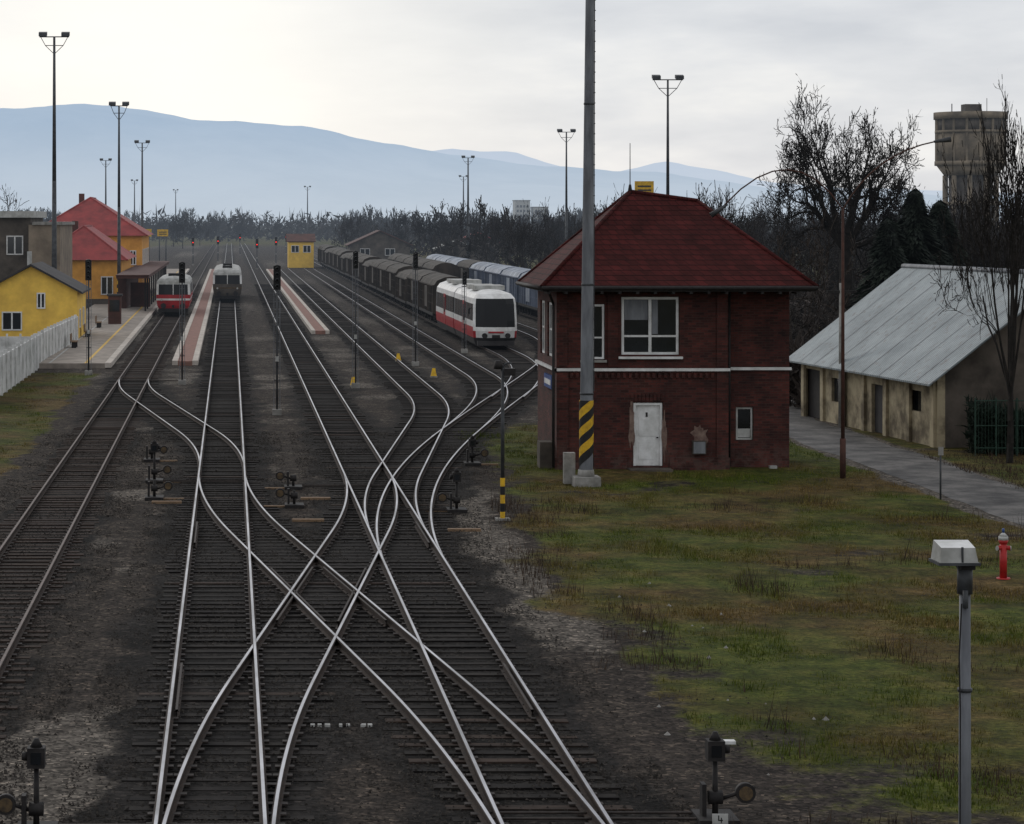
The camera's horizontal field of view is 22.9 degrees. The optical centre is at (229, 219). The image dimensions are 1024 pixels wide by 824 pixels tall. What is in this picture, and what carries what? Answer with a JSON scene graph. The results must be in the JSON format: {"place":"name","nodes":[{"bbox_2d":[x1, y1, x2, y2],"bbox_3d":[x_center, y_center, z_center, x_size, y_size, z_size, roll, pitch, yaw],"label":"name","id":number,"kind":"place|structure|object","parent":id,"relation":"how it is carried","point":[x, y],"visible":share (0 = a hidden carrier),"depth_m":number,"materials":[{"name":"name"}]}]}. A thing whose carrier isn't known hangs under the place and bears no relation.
{"place":"outdoors","nodes":[
{"label":"outdoors","id":0,"kind":"place"},
{"bbox_2d":[0,218,71,279],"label":"walls","id":1,"kind":"structure","parent":0,"point":[37,240],"depth_m":208.00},
{"bbox_2d":[6,236,22,254],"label":"windows","id":2,"kind":"structure","parent":1,"relation":"attached to","point":[14,245],"depth_m":207.97,"materials":[{"name":"glass"}]},
{"bbox_2d":[0,211,74,224],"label":"parapet","id":3,"kind":"structure","parent":1,"relation":"on","point":[23,214],"depth_m":207.60,"materials":[{"name":"concrete"}]},
{"bbox_2d":[0,267,85,337],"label":"walls","id":4,"kind":"structure","parent":0,"point":[20,291],"depth_m":172.00,"materials":[{"name":"yellow paint"}]},
{"bbox_2d":[2,293,83,330],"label":"windows","id":5,"kind":"structure","parent":4,"relation":"attached to","point":[11,321],"depth_m":171.97,"materials":[{"name":"white paint"}]},
{"bbox_2d":[0,261,90,293],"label":"roof","id":6,"kind":"structure","parent":4,"relation":"on","point":[61,277],"depth_m":174.54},
{"bbox_2d":[0,372,98,471],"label":"grass","id":7,"kind":"structure","parent":0,"point":[30,405],"depth_m":113.44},
{"bbox_2d":[0,104,1021,224],"bbox_3d":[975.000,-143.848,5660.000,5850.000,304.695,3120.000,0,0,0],"label":"hills","id":8,"kind":"structure","parent":0,"point":[204,167],"depth_m":5146.75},
{"bbox_2d":[0,225,1023,823],"bbox_3d":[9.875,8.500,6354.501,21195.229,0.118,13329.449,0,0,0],"label":"ground","id":9,"kind":"structure","parent":0,"point":[678,753],"depth_m":53.59,"materials":[{"name":"gravel"}]},
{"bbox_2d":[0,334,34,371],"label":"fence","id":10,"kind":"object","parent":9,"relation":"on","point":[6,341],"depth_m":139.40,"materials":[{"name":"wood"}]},
{"bbox_2d":[0,738,57,823],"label":"point lever","id":11,"kind":"object","parent":9,"relation":"on","point":[34,755],"visible":1,"depth_m":34.52,"materials":[{"name":"metal"}]},
{"bbox_2d":[0,315,77,395],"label":"concrete fence","id":12,"kind":"object","parent":9,"relation":"on","point":[16,363],"visible":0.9,"depth_m":138.54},
{"bbox_2d":[39,32,69,268],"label":"floodlight mast","id":13,"kind":"object","parent":9,"relation":"on","point":[54,206],"visible":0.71,"depth_m":201.87,"materials":[{"name":"metal"}]},
{"bbox_2d":[85,259,91,374],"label":"railway signal","id":14,"kind":"object","parent":9,"relation":"on","point":[88,269],"visible":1,"depth_m":136.96,"materials":[{"name":"metal"}]},
{"bbox_2d":[48,194,152,281],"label":"railway station","id":15,"kind":"object","parent":9,"relation":"on","point":[100,216],"visible":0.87,"depth_m":274.41,"materials":[{"name":"tile"}]},
{"bbox_2d":[130,247,148,264],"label":"windows","id":16,"kind":"structure","parent":15,"relation":"in","point":[145,252],"depth_m":276.99,"materials":[{"name":"white paint"}]},
{"bbox_2d":[72,221,135,306],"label":"station wing","id":17,"kind":"structure","parent":9,"relation":"on","point":[98,248],"depth_m":244.00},
{"bbox_2d":[101,276,112,294],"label":"windows","id":18,"kind":"structure","parent":17,"relation":"in","point":[106,281],"depth_m":243.97,"materials":[{"name":"glass"}]},
{"bbox_2d":[38,269,189,368],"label":"station platform","id":19,"kind":"structure","parent":9,"relation":"on","point":[109,353],"depth_m":171.55,"materials":[{"name":"concrete"}]},
{"bbox_2d":[107,294,122,323],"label":"platform kiosk","id":20,"kind":"object","parent":19,"relation":"on","point":[114,308],"visible":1,"depth_m":197.00,"materials":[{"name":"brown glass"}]},
{"bbox_2d":[116,261,169,310],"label":"platform canopy","id":21,"kind":"object","parent":19,"relation":"on","point":[133,291],"visible":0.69,"depth_m":236.00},
{"bbox_2d":[109,102,128,293],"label":"floodlight mast","id":22,"kind":"object","parent":9,"relation":"on","point":[119,220],"visible":0.77,"depth_m":240.90,"materials":[{"name":"metal"}]},
{"bbox_2d":[134,140,149,227],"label":"floodlight mast","id":23,"kind":"object","parent":9,"relation":"on","point":[141,150],"visible":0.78,"depth_m":372.88,"materials":[{"name":"metal"}]},
{"bbox_2d":[144,442,176,461],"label":"point lever","id":24,"kind":"object","parent":9,"relation":"on","point":[163,449],"visible":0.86,"depth_m":87.91,"materials":[{"name":"metal"}]},
{"bbox_2d":[145,440,180,482],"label":"point lever","id":25,"kind":"object","parent":9,"relation":"on","point":[166,469],"visible":0.97,"depth_m":80.92,"materials":[{"name":"metal"}]},
{"bbox_2d":[145,480,183,500],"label":"point lever","id":26,"kind":"object","parent":9,"relation":"on","point":[168,486],"visible":1,"depth_m":75.92,"materials":[{"name":"metal"}]},
{"bbox_2d":[178,262,185,384],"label":"railway signal","id":27,"kind":"object","parent":9,"relation":"on","point":[181,281],"visible":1,"depth_m":128.97,"materials":[{"name":"metal"}]},
{"bbox_2d":[172,269,213,365],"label":"station platform","id":28,"kind":"structure","parent":9,"relation":"on","point":[195,328],"depth_m":191.63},
{"bbox_2d":[272,265,281,414],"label":"railway signal","id":29,"kind":"object","parent":9,"relation":"on","point":[276,284],"visible":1,"depth_m":108.96,"materials":[{"name":"metal"}]},
{"bbox_2d":[265,471,301,489],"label":"point lever","id":30,"kind":"object","parent":9,"relation":"on","point":[280,475],"visible":1,"depth_m":78.91,"materials":[{"name":"metal"}]},
{"bbox_2d":[264,488,303,508],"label":"point lever","id":31,"kind":"object","parent":9,"relation":"on","point":[281,493],"visible":1,"depth_m":73.91,"materials":[{"name":"metal"}]},
{"bbox_2d":[266,269,328,333],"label":"station platform","id":32,"kind":"structure","parent":9,"relation":"on","point":[312,322],"depth_m":227.63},
{"bbox_2d":[286,234,315,267],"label":"yellow signal cabin","id":33,"kind":"object","parent":9,"relation":"on","point":[300,250],"visible":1,"depth_m":445.00,"materials":[{"name":"paint"}]},
{"bbox_2d":[152,497,480,531],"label":"point rod boards","id":34,"kind":"object","parent":9,"relation":"on","point":[322,520],"visible":1,"depth_m":70.40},
{"bbox_2d":[0,284,633,820],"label":"railway sleepers","id":35,"kind":"object","parent":9,"relation":"on","point":[224,380],"visible":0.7,"depth_m":62.05,"materials":[{"name":"brown wood"}]},
{"bbox_2d":[0,243,217,685],"bbox_3d":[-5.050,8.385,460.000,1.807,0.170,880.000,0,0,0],"label":"railway track","id":36,"kind":"structure","parent":35,"relation":"on","point":[15,639],"depth_m":69.31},
{"bbox_2d":[156,273,192,313],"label":"railcar","id":37,"kind":"object","parent":36,"relation":"on","point":[167,294],"visible":0.91,"depth_m":219.13,"materials":[{"name":"metal"}]},
{"bbox_2d":[118,376,242,465],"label":"railway track","id":38,"kind":"structure","parent":35,"relation":"on","point":[230,443],"depth_m":103.55,"materials":[{"name":"metal"}]},
{"bbox_2d":[146,243,273,823],"bbox_3d":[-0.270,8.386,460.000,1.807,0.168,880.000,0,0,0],"label":"railway track","id":39,"kind":"structure","parent":35,"relation":"on","point":[161,784],"depth_m":47.34,"materials":[{"name":"metal"}]},
{"bbox_2d":[213,263,241,300],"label":"railcar","id":40,"kind":"object","parent":39,"relation":"on","point":[227,280],"visible":1,"depth_m":256.13,"materials":[{"name":"metal"}]},
{"bbox_2d":[161,471,398,823],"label":"railway track","id":41,"kind":"structure","parent":35,"relation":"on","point":[198,740],"depth_m":44.62,"materials":[{"name":"metal"}]},
{"bbox_2d":[174,521,533,716],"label":"guard rails","id":42,"kind":"object","parent":35,"relation":"on","point":[506,673],"visible":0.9,"depth_m":53.88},
{"bbox_2d":[58,380,696,823],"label":"point rods","id":43,"kind":"object","parent":35,"relation":"on","point":[440,510],"visible":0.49,"depth_m":35.53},
{"bbox_2d":[199,477,605,823],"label":"railway track","id":44,"kind":"structure","parent":35,"relation":"on","point":[539,756],"depth_m":44.54,"materials":[{"name":"metal"}]},
{"bbox_2d":[314,259,537,398],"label":"railway track","id":45,"kind":"structure","parent":35,"relation":"on","point":[496,394],"depth_m":160.77,"materials":[{"name":"metal"}]},
{"bbox_2d":[335,249,353,276],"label":"freight wagon","id":46,"kind":"object","parent":45,"relation":"on","point":[339,254],"visible":0.42,"depth_m":367.38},
{"bbox_2d":[356,255,381,288],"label":"freight wagon","id":47,"kind":"object","parent":45,"relation":"on","point":[362,259],"visible":0.4,"depth_m":306.54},
{"bbox_2d":[362,259,376,291],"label":"freight wagon","id":48,"kind":"object","parent":45,"relation":"on","point":[365,272],"visible":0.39,"depth_m":293.75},
{"bbox_2d":[369,259,391,295],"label":"freight wagon","id":49,"kind":"object","parent":45,"relation":"on","point":[374,265],"visible":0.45,"depth_m":278.06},
{"bbox_2d":[377,261,403,300],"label":"freight wagon","id":50,"kind":"object","parent":45,"relation":"on","point":[381,276],"visible":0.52,"depth_m":262.38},
{"bbox_2d":[385,263,420,305],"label":"freight wagon","id":51,"kind":"object","parent":45,"relation":"on","point":[393,271],"visible":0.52,"depth_m":247.14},
{"bbox_2d":[395,269,414,310],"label":"freight wagon","id":52,"kind":"object","parent":45,"relation":"on","point":[401,287],"visible":0.38,"depth_m":233.14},
{"bbox_2d":[406,269,438,317],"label":"freight wagon","id":53,"kind":"object","parent":45,"relation":"on","point":[422,273],"visible":0.32,"depth_m":217.81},
{"bbox_2d":[419,273,461,320],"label":"freight wagon","id":54,"kind":"object","parent":45,"relation":"on","point":[429,283],"visible":0.48,"depth_m":201.01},
{"bbox_2d":[436,279,518,345],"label":"red and white railcar","id":55,"kind":"object","parent":45,"relation":"on","point":[490,315],"visible":0.98,"depth_m":164.14,"materials":[{"name":"metal"}]},
{"bbox_2d":[241,243,615,823],"bbox_3d":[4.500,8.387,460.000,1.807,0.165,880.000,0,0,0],"label":"railway track","id":56,"kind":"structure","parent":35,"relation":"on","point":[578,776],"depth_m":48.45,"materials":[{"name":"metal"}]},
{"bbox_2d":[516,306,537,319],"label":"railway track","id":57,"kind":"structure","parent":35,"relation":"on","point":[534,317],"depth_m":221.36,"materials":[{"name":"metal"}]},
{"bbox_2d":[457,259,484,278],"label":"freight wagon","id":58,"kind":"object","parent":57,"relation":"on","point":[464,265],"visible":0.18,"depth_m":273.54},
{"bbox_2d":[469,261,503,283],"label":"freight wagon","id":59,"kind":"object","parent":57,"relation":"on","point":[477,269],"visible":0.3,"depth_m":258.62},
{"bbox_2d":[483,264,514,283],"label":"freight wagon","id":60,"kind":"object","parent":57,"relation":"on","point":[492,272],"visible":0.3,"depth_m":243.78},
{"bbox_2d":[499,266,530,312],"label":"freight wagon","id":61,"kind":"object","parent":57,"relation":"on","point":[509,277],"visible":0.33,"depth_m":227.68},
{"bbox_2d":[518,271,537,315],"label":"freight wagon","id":62,"kind":"object","parent":57,"relation":"on","point":[528,299],"visible":0.25,"depth_m":215.01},
{"bbox_2d":[351,251,359,387],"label":"railway signal","id":63,"kind":"object","parent":9,"relation":"on","point":[355,266],"visible":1,"depth_m":126.47,"materials":[{"name":"metal"}]},
{"bbox_2d":[281,268,449,531],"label":"railway track","id":64,"kind":"structure","parent":9,"relation":"on","point":[397,442],"depth_m":109.70,"materials":[{"name":"metal"}]},
{"bbox_2d":[347,231,409,258],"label":"walls","id":65,"kind":"structure","parent":9,"relation":"on","point":[377,244],"depth_m":500.00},
{"bbox_2d":[27,205,736,241],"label":"distant scrub","id":66,"kind":"object","parent":9,"relation":"on","point":[274,229],"visible":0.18,"depth_m":1019.40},
{"bbox_2d":[304,269,508,435],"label":"railway track","id":67,"kind":"structure","parent":9,"relation":"on","point":[472,402],"depth_m":159.70,"materials":[{"name":"metal"}]},
{"bbox_2d":[412,252,418,365],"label":"railway signal","id":68,"kind":"object","parent":9,"relation":"on","point":[415,266],"visible":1,"depth_m":145.57,"materials":[{"name":"metal"}]},
{"bbox_2d":[314,250,537,572],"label":"railway track","id":69,"kind":"structure","parent":9,"relation":"on","point":[406,462],"depth_m":87.92,"materials":[{"name":"metal"}]},
{"bbox_2d":[422,260,460,277],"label":"freight wagon","id":70,"kind":"object","parent":69,"relation":"on","point":[447,268],"visible":0.31,"depth_m":260.00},
{"bbox_2d":[0,431,872,823],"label":"ballast","id":71,"kind":"structure","parent":9,"relation":"on","point":[200,629],"depth_m":49.32,"materials":[{"name":"gravel"}]},
{"bbox_2d":[427,468,466,512],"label":"point lever","id":72,"kind":"object","parent":9,"relation":"on","point":[455,476],"visible":1,"depth_m":72.71,"materials":[{"name":"metal"}]},
{"bbox_2d":[461,271,467,352],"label":"railway signal","id":73,"kind":"object","parent":9,"relation":"on","point":[464,283],"visible":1,"depth_m":159.89,"materials":[{"name":"metal"}]},
{"bbox_2d":[461,155,474,257],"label":"floodlight mast","id":74,"kind":"object","parent":9,"relation":"on","point":[468,161],"visible":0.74,"depth_m":461.87,"materials":[{"name":"metal"}]},
{"bbox_2d":[463,435,497,465],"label":"point lever","id":75,"kind":"object","parent":9,"relation":"on","point":[472,442],"visible":1,"depth_m":86.62,"materials":[{"name":"metal"}]},
{"bbox_2d":[494,360,515,520],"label":"yard lamp","id":76,"kind":"object","parent":9,"relation":"on","point":[505,371],"visible":1,"depth_m":70.75,"materials":[{"name":"black metal"}]},
{"bbox_2d":[18,195,1023,266],"bbox_3d":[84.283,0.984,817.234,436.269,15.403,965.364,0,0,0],"label":"distant tree line","id":77,"kind":"object","parent":9,"relation":"on","point":[453,230],"visible":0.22,"depth_m":495.07,"materials":[{"name":"plant"}]},
{"bbox_2d":[512,200,530,220],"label":"apartment block","id":78,"kind":"structure","parent":9,"relation":"on","point":[520,206],"depth_m":1500.00,"materials":[{"name":"white concrete"}]},
{"bbox_2d":[557,129,575,239],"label":"floodlight mast","id":79,"kind":"object","parent":9,"relation":"on","point":[566,198],"visible":0.77,"depth_m":326.89,"materials":[{"name":"metal"}]},
{"bbox_2d":[563,0,600,486],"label":"floodlight mast","id":80,"kind":"object","parent":9,"relation":"on","point":[585,476],"visible":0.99,"depth_m":80.05,"materials":[{"name":"metal"}]},
{"bbox_2d":[635,181,653,192],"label":"billboard","id":81,"kind":"object","parent":9,"relation":"on","point":[647,186],"visible":0.36,"depth_m":251.00,"materials":[{"name":"yellow paint"}]},
{"bbox_2d":[316,210,997,270],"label":"distant scrub","id":82,"kind":"object","parent":9,"relation":"on","point":[431,251],"visible":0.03,"depth_m":490.28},
{"bbox_2d":[515,169,818,471],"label":"brick signal box","id":83,"kind":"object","parent":9,"relation":"on","point":[692,368],"visible":0.95,"depth_m":85.03,"materials":[{"name":"red brick"}]},
{"bbox_2d":[542,297,751,439],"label":"windows","id":84,"kind":"structure","parent":83,"relation":"in","point":[649,325],"depth_m":85.10,"materials":[{"name":"white paint"}]},
{"bbox_2d":[633,403,661,465],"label":"door","id":85,"kind":"structure","parent":83,"relation":"in","point":[647,448],"depth_m":85.10,"materials":[{"name":"white paint"}]},
{"bbox_2d":[652,75,683,194],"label":"floodlight mast","id":86,"kind":"object","parent":9,"relation":"on","point":[658,77],"visible":0.59,"depth_m":204.91,"materials":[{"name":"metal"}]},
{"bbox_2d":[571,465,828,774],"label":"stones","id":87,"kind":"object","parent":9,"relation":"on","point":[730,741],"visible":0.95,"depth_m":42.55,"materials":[{"name":"stone"}]},
{"bbox_2d":[691,731,755,823],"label":"point lever","id":88,"kind":"object","parent":9,"relation":"on","point":[716,748],"visible":0.99,"depth_m":35.21,"materials":[{"name":"metal"}]},
{"bbox_2d":[433,466,1023,823],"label":"dry weeds","id":89,"kind":"object","parent":9,"relation":"on","point":[746,579],"visible":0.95,"depth_m":56.57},
{"bbox_2d":[457,422,1023,818],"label":"grass","id":90,"kind":"structure","parent":9,"relation":"on","point":[928,619],"depth_m":56.53,"materials":[{"name":"plant"}]},
{"bbox_2d":[485,180,1023,403],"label":"bare woodland","id":91,"kind":"object","parent":9,"relation":"on","point":[758,234],"visible":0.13,"depth_m":200.79,"materials":[{"name":"plant"}]},
{"bbox_2d":[789,328,815,407],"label":"scrub","id":92,"kind":"object","parent":9,"relation":"on","point":[795,392],"visible":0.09,"depth_m":113.09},
{"bbox_2d":[775,198,870,398],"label":"bare tree","id":93,"kind":"object","parent":9,"relation":"on","point":[811,296],"visible":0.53,"depth_m":117.59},
{"bbox_2d":[789,264,864,342],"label":"scrub","id":94,"kind":"object","parent":9,"relation":"on","point":[820,307],"visible":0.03,"depth_m":164.83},
{"bbox_2d":[709,137,951,477],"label":"street lamp","id":95,"kind":"object","parent":9,"relation":"on","point":[842,438],"visible":1,"depth_m":82.36,"materials":[{"name":"metal"}]},
{"bbox_2d":[749,74,924,314],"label":"bare tree","id":96,"kind":"object","parent":9,"relation":"on","point":[818,193],"visible":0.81,"depth_m":149.63,"materials":[{"name":"brown plant"}]},
{"bbox_2d":[827,283,856,426],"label":"utility pole","id":97,"kind":"object","parent":9,"relation":"on","point":[839,390],"visible":0.54,"depth_m":102.94,"materials":[{"name":"wood"}]},
{"bbox_2d":[845,216,909,308],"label":"conifer tree","id":98,"kind":"object","parent":9,"relation":"on","point":[887,259],"visible":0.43,"depth_m":139.52,"materials":[{"name":"green plant"}]},
{"bbox_2d":[789,264,1023,447],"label":"corrugated roof shed","id":99,"kind":"structure","parent":9,"relation":"on","point":[917,368],"depth_m":98.70,"materials":[{"name":"beige paint"}]},
{"bbox_2d":[808,369,920,432],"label":"doors and windows","id":100,"kind":"structure","parent":99,"relation":"in","point":[813,375],"depth_m":104.70,"materials":[{"name":"wood"}]},
{"bbox_2d":[896,188,948,264],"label":"conifer tree","id":101,"kind":"object","parent":9,"relation":"on","point":[916,223],"visible":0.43,"depth_m":141.44,"materials":[{"name":"green plant"}]},
{"bbox_2d":[922,200,968,265],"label":"conifer tree","id":102,"kind":"object","parent":9,"relation":"on","point":[938,206],"visible":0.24,"depth_m":143.45,"materials":[{"name":"green plant"}]},
{"bbox_2d":[928,540,980,823],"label":"floodlight pole","id":103,"kind":"object","parent":9,"relation":"on","point":[961,555],"visible":1,"depth_m":28.04,"materials":[{"name":"metal"}]},
{"bbox_2d":[933,104,1006,253],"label":"water tower","id":104,"kind":"structure","parent":9,"relation":"on","point":[951,123],"depth_m":396.05,"materials":[{"name":"concrete"}]},
{"bbox_2d":[918,448,1023,488],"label":"grass","id":105,"kind":"structure","parent":9,"relation":"on","point":[1011,472],"depth_m":86.06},
{"bbox_2d":[929,109,1023,398],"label":"bare tree","id":106,"kind":"object","parent":9,"relation":"on","point":[985,231],"visible":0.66,"depth_m":91.78,"materials":[{"name":"brown plant"}]},
{"bbox_2d":[952,83,1023,462],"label":"bare tree","id":107,"kind":"object","parent":9,"relation":"on","point":[1015,269],"visible":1,"depth_m":87.18,"materials":[{"name":"brown plant"}]},
{"bbox_2d":[955,391,1023,454],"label":"hedge","id":108,"kind":"object","parent":9,"relation":"on","point":[970,428],"visible":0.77,"depth_m":90.55,"materials":[{"name":"green plant"}]},
{"bbox_2d":[974,398,1023,455],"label":"green fence","id":109,"kind":"object","parent":9,"relation":"on","point":[1016,425],"visible":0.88,"depth_m":89.90,"materials":[{"name":"metal"}]},
{"bbox_2d":[996,528,1010,579],"bbox_3d":[18.250,7.890,59.000,0.369,1.220,0.312,0,0,0],"label":"fire hydrant","id":110,"kind":"object","parent":9,"relation":"on","point":[1003,547],"visible":1,"depth_m":58.92,"materials":[{"name":"red metal"}]},
{"bbox_2d":[0,0,1023,191],"label":"sky","id":111,"kind":"structure","parent":0,"point":[431,75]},
{"bbox_2d":[434,149,1014,196],"bbox_3d":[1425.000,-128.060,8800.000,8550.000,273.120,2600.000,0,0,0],"label":"hills","id":112,"kind":"structure","parent":0,"point":[674,168],"depth_m":8969.21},
{"bbox_2d":[789,400,1023,524],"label":"road","id":113,"kind":"structure","parent":0,"point":[999,499],"depth_m":85.36,"materials":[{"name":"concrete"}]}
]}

